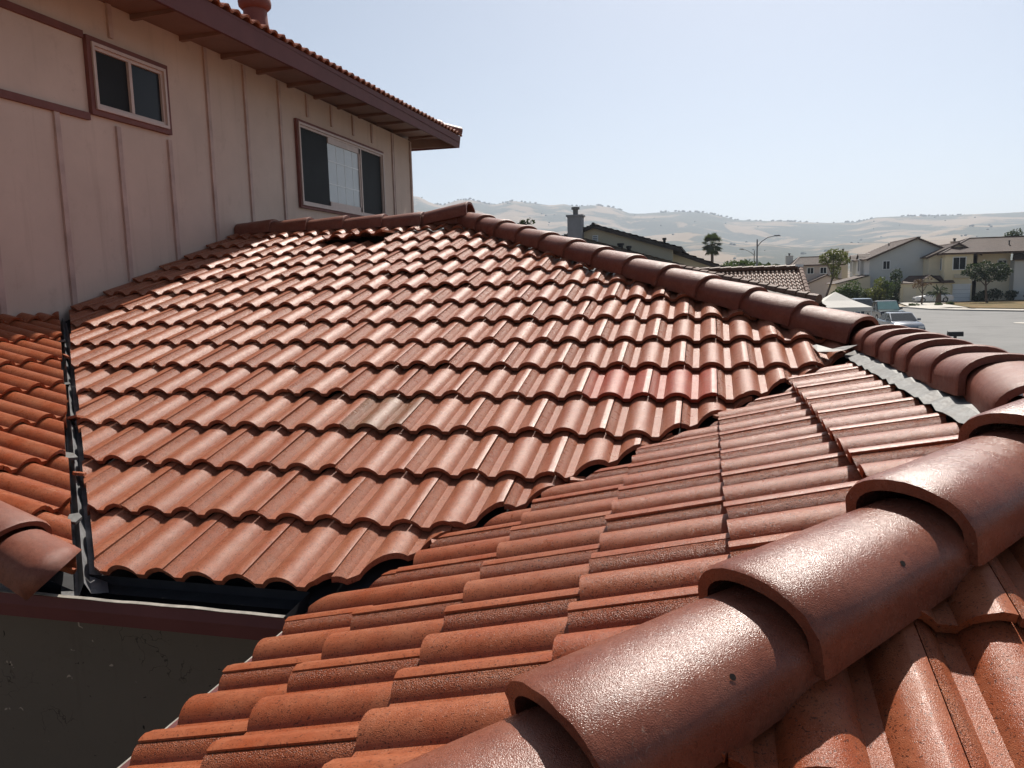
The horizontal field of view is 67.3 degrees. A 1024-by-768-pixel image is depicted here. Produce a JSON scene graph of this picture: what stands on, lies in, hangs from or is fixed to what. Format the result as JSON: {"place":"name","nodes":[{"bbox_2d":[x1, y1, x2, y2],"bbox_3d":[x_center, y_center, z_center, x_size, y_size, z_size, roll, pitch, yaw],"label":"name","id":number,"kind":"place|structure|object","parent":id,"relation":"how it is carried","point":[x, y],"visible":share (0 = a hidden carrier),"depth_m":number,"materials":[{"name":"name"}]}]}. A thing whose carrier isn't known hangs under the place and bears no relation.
{"place":"outdoors","nodes":[
{"label":"outdoors","id":0,"kind":"place"},
{"bbox_2d":[0,0,1023,767],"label":"house","id":1,"kind":"structure","parent":0,"point":[322,444],"depth_m":2.87,"materials":[{"name":"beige tile"}]},
{"bbox_2d":[82,34,172,134],"bbox_3d":[-3.147,-2.444,6.359,0.049,0.589,0.924,0,8,14],"label":"window","id":2,"kind":"structure","parent":1,"relation":"in","point":[125,86],"depth_m":6.31,"materials":[{"name":"black glass"}]},
{"bbox_2d":[294,118,385,216],"bbox_3d":[-2.187,-2.738,10.154,0.049,1.014,2.494,0,8,14],"label":"window","id":3,"kind":"structure","parent":1,"relation":"in","point":[337,174],"depth_m":9.92,"materials":[{"name":"grey glass"}]},
{"bbox_2d":[517,219,534,224],"bbox_3d":[1.444,-8.531,60.889,2.277,9.140,2.149,0,8,14],"label":"tree","id":4,"kind":"object","parent":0,"point":[522,222],"visible":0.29,"depth_m":60.31,"materials":[{"name":"green plant"}]},
{"bbox_2d":[220,0,1023,222],"label":"sky","id":5,"kind":"structure","parent":0,"point":[820,111],"materials":[{"name":"blue"}]},
{"bbox_2d":[561,207,725,267],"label":"house","id":6,"kind":"structure","parent":0,"point":[624,241],"depth_m":43.91,"materials":[{"name":"beige paint"}]},
{"bbox_2d":[413,196,1023,277],"bbox_3d":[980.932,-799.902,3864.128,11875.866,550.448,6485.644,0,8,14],"label":"hills","id":7,"kind":"structure","parent":0,"point":[796,239],"depth_m":3673.60,"materials":[{"name":"grey plant"}]},
{"bbox_2d":[421,197,1014,258],"bbox_3d":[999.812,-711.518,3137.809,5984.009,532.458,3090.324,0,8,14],"label":"hillside oak trees","id":8,"kind":"object","parent":7,"relation":"on","point":[826,250],"visible":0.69,"depth_m":4421.77,"materials":[{"name":"green plant"}]},
{"bbox_2d":[721,259,755,266],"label":"tree","id":9,"kind":"object","parent":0,"point":[744,263],"visible":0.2,"depth_m":86.59,"materials":[{"name":"green plant"}]},
{"bbox_2d":[679,264,826,307],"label":"house","id":10,"kind":"structure","parent":0,"point":[789,280],"depth_m":28.09,"materials":[{"name":"brown tile"}]},
{"bbox_2d":[785,249,848,297],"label":"house","id":11,"kind":"structure","parent":0,"point":[817,275],"depth_m":139.22,"materials":[{"name":"grey paint"}]},
{"bbox_2d":[807,267,813,273],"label":"window","id":12,"kind":"structure","parent":11,"relation":"in","point":[810,270],"depth_m":139.52,"materials":[{"name":"glass"}]},
{"bbox_2d":[820,267,826,273],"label":"window","id":13,"kind":"structure","parent":11,"relation":"in","point":[823,270],"depth_m":138.97,"materials":[{"name":"glass"}]},
{"bbox_2d":[898,301,963,306],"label":"driveway","id":14,"kind":"structure","parent":0,"point":[930,303],"depth_m":97.30,"materials":[{"name":"concrete"}]},
{"bbox_2d":[912,292,953,302],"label":"car","id":15,"kind":"object","parent":14,"relation":"on","point":[931,298],"visible":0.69,"depth_m":102.96,"materials":[{"name":"silver metal"}]},
{"bbox_2d":[898,303,1023,308],"bbox_3d":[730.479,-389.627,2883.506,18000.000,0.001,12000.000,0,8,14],"label":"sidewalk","id":16,"kind":"structure","parent":0,"point":[902,305],"depth_m":88.73,"materials":[{"name":"grey concrete"}]},
{"bbox_2d":[701,233,723,262],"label":"palm tree","id":17,"kind":"object","parent":16,"relation":"on","point":[711,247],"visible":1,"depth_m":132.89,"materials":[{"name":"green plant"}]},
{"bbox_2d":[818,248,850,296],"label":"tree","id":18,"kind":"object","parent":16,"relation":"on","point":[837,255],"visible":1,"depth_m":101.29,"materials":[{"name":"green plant"}]},
{"bbox_2d":[829,283,852,297],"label":"shrub","id":19,"kind":"object","parent":16,"relation":"on","point":[843,291],"visible":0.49,"depth_m":102.66,"materials":[{"name":"green plant"}]},
{"bbox_2d":[846,279,868,297],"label":"shrub","id":20,"kind":"object","parent":16,"relation":"on","point":[857,291],"visible":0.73,"depth_m":103.11,"materials":[{"name":"green plant"}]},
{"bbox_2d":[861,278,885,300],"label":"shrub","id":21,"kind":"object","parent":16,"relation":"on","point":[874,295],"visible":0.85,"depth_m":102.28,"materials":[{"name":"green plant"}]},
{"bbox_2d":[825,236,942,299],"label":"house","id":22,"kind":"structure","parent":16,"relation":"on","point":[885,261],"depth_m":112.74,"materials":[{"name":"grey paint"}]},
{"bbox_2d":[882,260,890,269],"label":"window","id":23,"kind":"structure","parent":22,"relation":"in","point":[886,264],"depth_m":112.71,"materials":[{"name":"glass"}]},
{"bbox_2d":[874,276,894,299],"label":"shrub","id":24,"kind":"object","parent":16,"relation":"on","point":[887,285],"visible":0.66,"depth_m":103.24,"materials":[{"name":"green plant"}]},
{"bbox_2d":[886,278,901,301],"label":"shrub","id":25,"kind":"object","parent":16,"relation":"on","point":[898,287],"visible":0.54,"depth_m":105.74,"materials":[{"name":"green plant"}]},
{"bbox_2d":[889,268,902,298],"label":"tree","id":26,"kind":"object","parent":16,"relation":"on","point":[896,276],"visible":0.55,"depth_m":108.34,"materials":[{"name":"green plant"}]},
{"bbox_2d":[912,277,931,303],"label":"tree","id":27,"kind":"object","parent":16,"relation":"on","point":[919,282],"visible":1,"depth_m":97.51,"materials":[{"name":"brown plant"}]},
{"bbox_2d":[927,284,949,302],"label":"palm tree","id":28,"kind":"object","parent":16,"relation":"on","point":[938,292],"visible":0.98,"depth_m":98.81,"materials":[{"name":"green plant"}]},
{"bbox_2d":[897,238,981,301],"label":"house","id":29,"kind":"structure","parent":16,"relation":"on","point":[931,269],"depth_m":107.56,"materials":[{"name":"beige paint"}]},
{"bbox_2d":[903,287,916,301],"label":"garage door","id":30,"kind":"structure","parent":29,"relation":"in","point":[908,292],"depth_m":107.39,"materials":[{"name":"beige paint"}]},
{"bbox_2d":[972,295,984,300],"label":"shrub","id":31,"kind":"object","parent":16,"relation":"on","point":[977,297],"visible":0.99,"depth_m":103.25,"materials":[{"name":"green plant"}]},
{"bbox_2d":[937,236,1023,301],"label":"house","id":32,"kind":"structure","parent":16,"relation":"on","point":[954,261],"depth_m":106.27,"materials":[{"name":"yellow paint"}]},
{"bbox_2d":[952,257,966,269],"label":"window","id":33,"kind":"structure","parent":32,"relation":"in","point":[959,263],"depth_m":105.91,"materials":[{"name":"glass"}]},
{"bbox_2d":[952,285,969,301],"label":"garage door","id":34,"kind":"structure","parent":32,"relation":"in","point":[960,292],"depth_m":106.30,"materials":[{"name":"white paint"}]},
{"bbox_2d":[997,258,1006,279],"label":"window","id":35,"kind":"structure","parent":32,"relation":"in","point":[1000,260],"depth_m":106.37,"materials":[{"name":"grey glass"}]},
{"bbox_2d":[975,290,990,300],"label":"shrub","id":36,"kind":"object","parent":16,"relation":"on","point":[981,293],"visible":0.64,"depth_m":104.17,"materials":[{"name":"green plant"}]},
{"bbox_2d":[960,260,1012,301],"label":"tree","id":37,"kind":"object","parent":16,"relation":"on","point":[980,273],"visible":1,"depth_m":98.85,"materials":[{"name":"green plant"}]},
{"bbox_2d":[988,288,1003,300],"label":"shrub","id":38,"kind":"object","parent":16,"relation":"on","point":[998,292],"visible":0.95,"depth_m":104.69,"materials":[{"name":"green plant"}]},
{"bbox_2d":[1004,290,1018,299],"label":"shrub","id":39,"kind":"object","parent":16,"relation":"on","point":[1011,295],"visible":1,"depth_m":103.81,"materials":[{"name":"green plant"}]},
{"bbox_2d":[1004,228,1023,235],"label":"tree","id":40,"kind":"object","parent":16,"relation":"on","point":[1016,232],"visible":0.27,"depth_m":116.64,"materials":[{"name":"green plant"}]},
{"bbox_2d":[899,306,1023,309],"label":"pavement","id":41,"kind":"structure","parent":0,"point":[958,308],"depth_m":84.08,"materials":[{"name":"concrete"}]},
{"bbox_2d":[900,308,1023,353],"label":"road","id":42,"kind":"structure","parent":0,"point":[1001,330],"depth_m":58.33,"materials":[{"name":"grey asphalt"}]},
{"bbox_2d":[724,262,736,266],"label":"tree","id":43,"kind":"object","parent":42,"relation":"on","point":[729,264],"visible":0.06,"depth_m":76.74,"materials":[{"name":"green plant"}]},
{"bbox_2d":[747,261,766,265],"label":"tree","id":44,"kind":"object","parent":42,"relation":"on","point":[759,263],"visible":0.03,"depth_m":82.70,"materials":[{"name":"green plant"}]},
{"bbox_2d":[756,235,779,265],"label":"street lamp","id":45,"kind":"object","parent":42,"relation":"on","point":[757,244],"visible":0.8,"depth_m":80.00,"materials":[{"name":"grey metal"}]},
{"bbox_2d":[822,292,872,315],"bbox_3d":[18.096,-3.567,42.795,3.000,3.120,3.000,0,8,14],"label":"canopy tent","id":46,"kind":"object","parent":42,"relation":"on","point":[836,300],"visible":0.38,"depth_m":41.58,"materials":[{"name":"white fabric"}]},
{"bbox_2d":[850,298,872,313],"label":"van","id":47,"kind":"object","parent":42,"relation":"on","point":[867,301],"visible":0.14,"depth_m":72.30,"materials":[{"name":"blue metal"}]},
{"bbox_2d":[864,300,905,318],"bbox_3d":[31.521,-6.160,65.064,2.310,1.830,5.033,0,8,10],"label":"pickup truck","id":48,"kind":"object","parent":42,"relation":"on","point":[880,308],"visible":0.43,"depth_m":64.19,"materials":[{"name":"teal paint"}]},
{"bbox_2d":[877,312,924,329],"bbox_3d":[26.011,-4.097,51.674,2.140,1.473,4.713,0,8,10],"label":"car","id":49,"kind":"object","parent":42,"relation":"on","point":[909,319],"visible":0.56,"depth_m":50.83,"materials":[{"name":"silver paint"}]},
{"bbox_2d":[947,331,963,338],"bbox_3d":[18.707,-1.459,32.523,0.580,1.560,0.220,0,8,14],"label":"mailbox","id":50,"kind":"object","parent":42,"relation":"on","point":[954,334],"visible":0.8,"depth_m":32.35,"materials":[{"name":"black metal"}]},
{"bbox_2d":[900,307,1023,311],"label":"kerb","id":51,"kind":"structure","parent":42,"relation":"on","point":[964,309],"depth_m":81.19,"materials":[{"name":"concrete"}]},
{"bbox_2d":[945,300,1023,307],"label":"lawn","id":52,"kind":"structure","parent":0,"point":[1000,304],"depth_m":93.64,"materials":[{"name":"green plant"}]}
]}

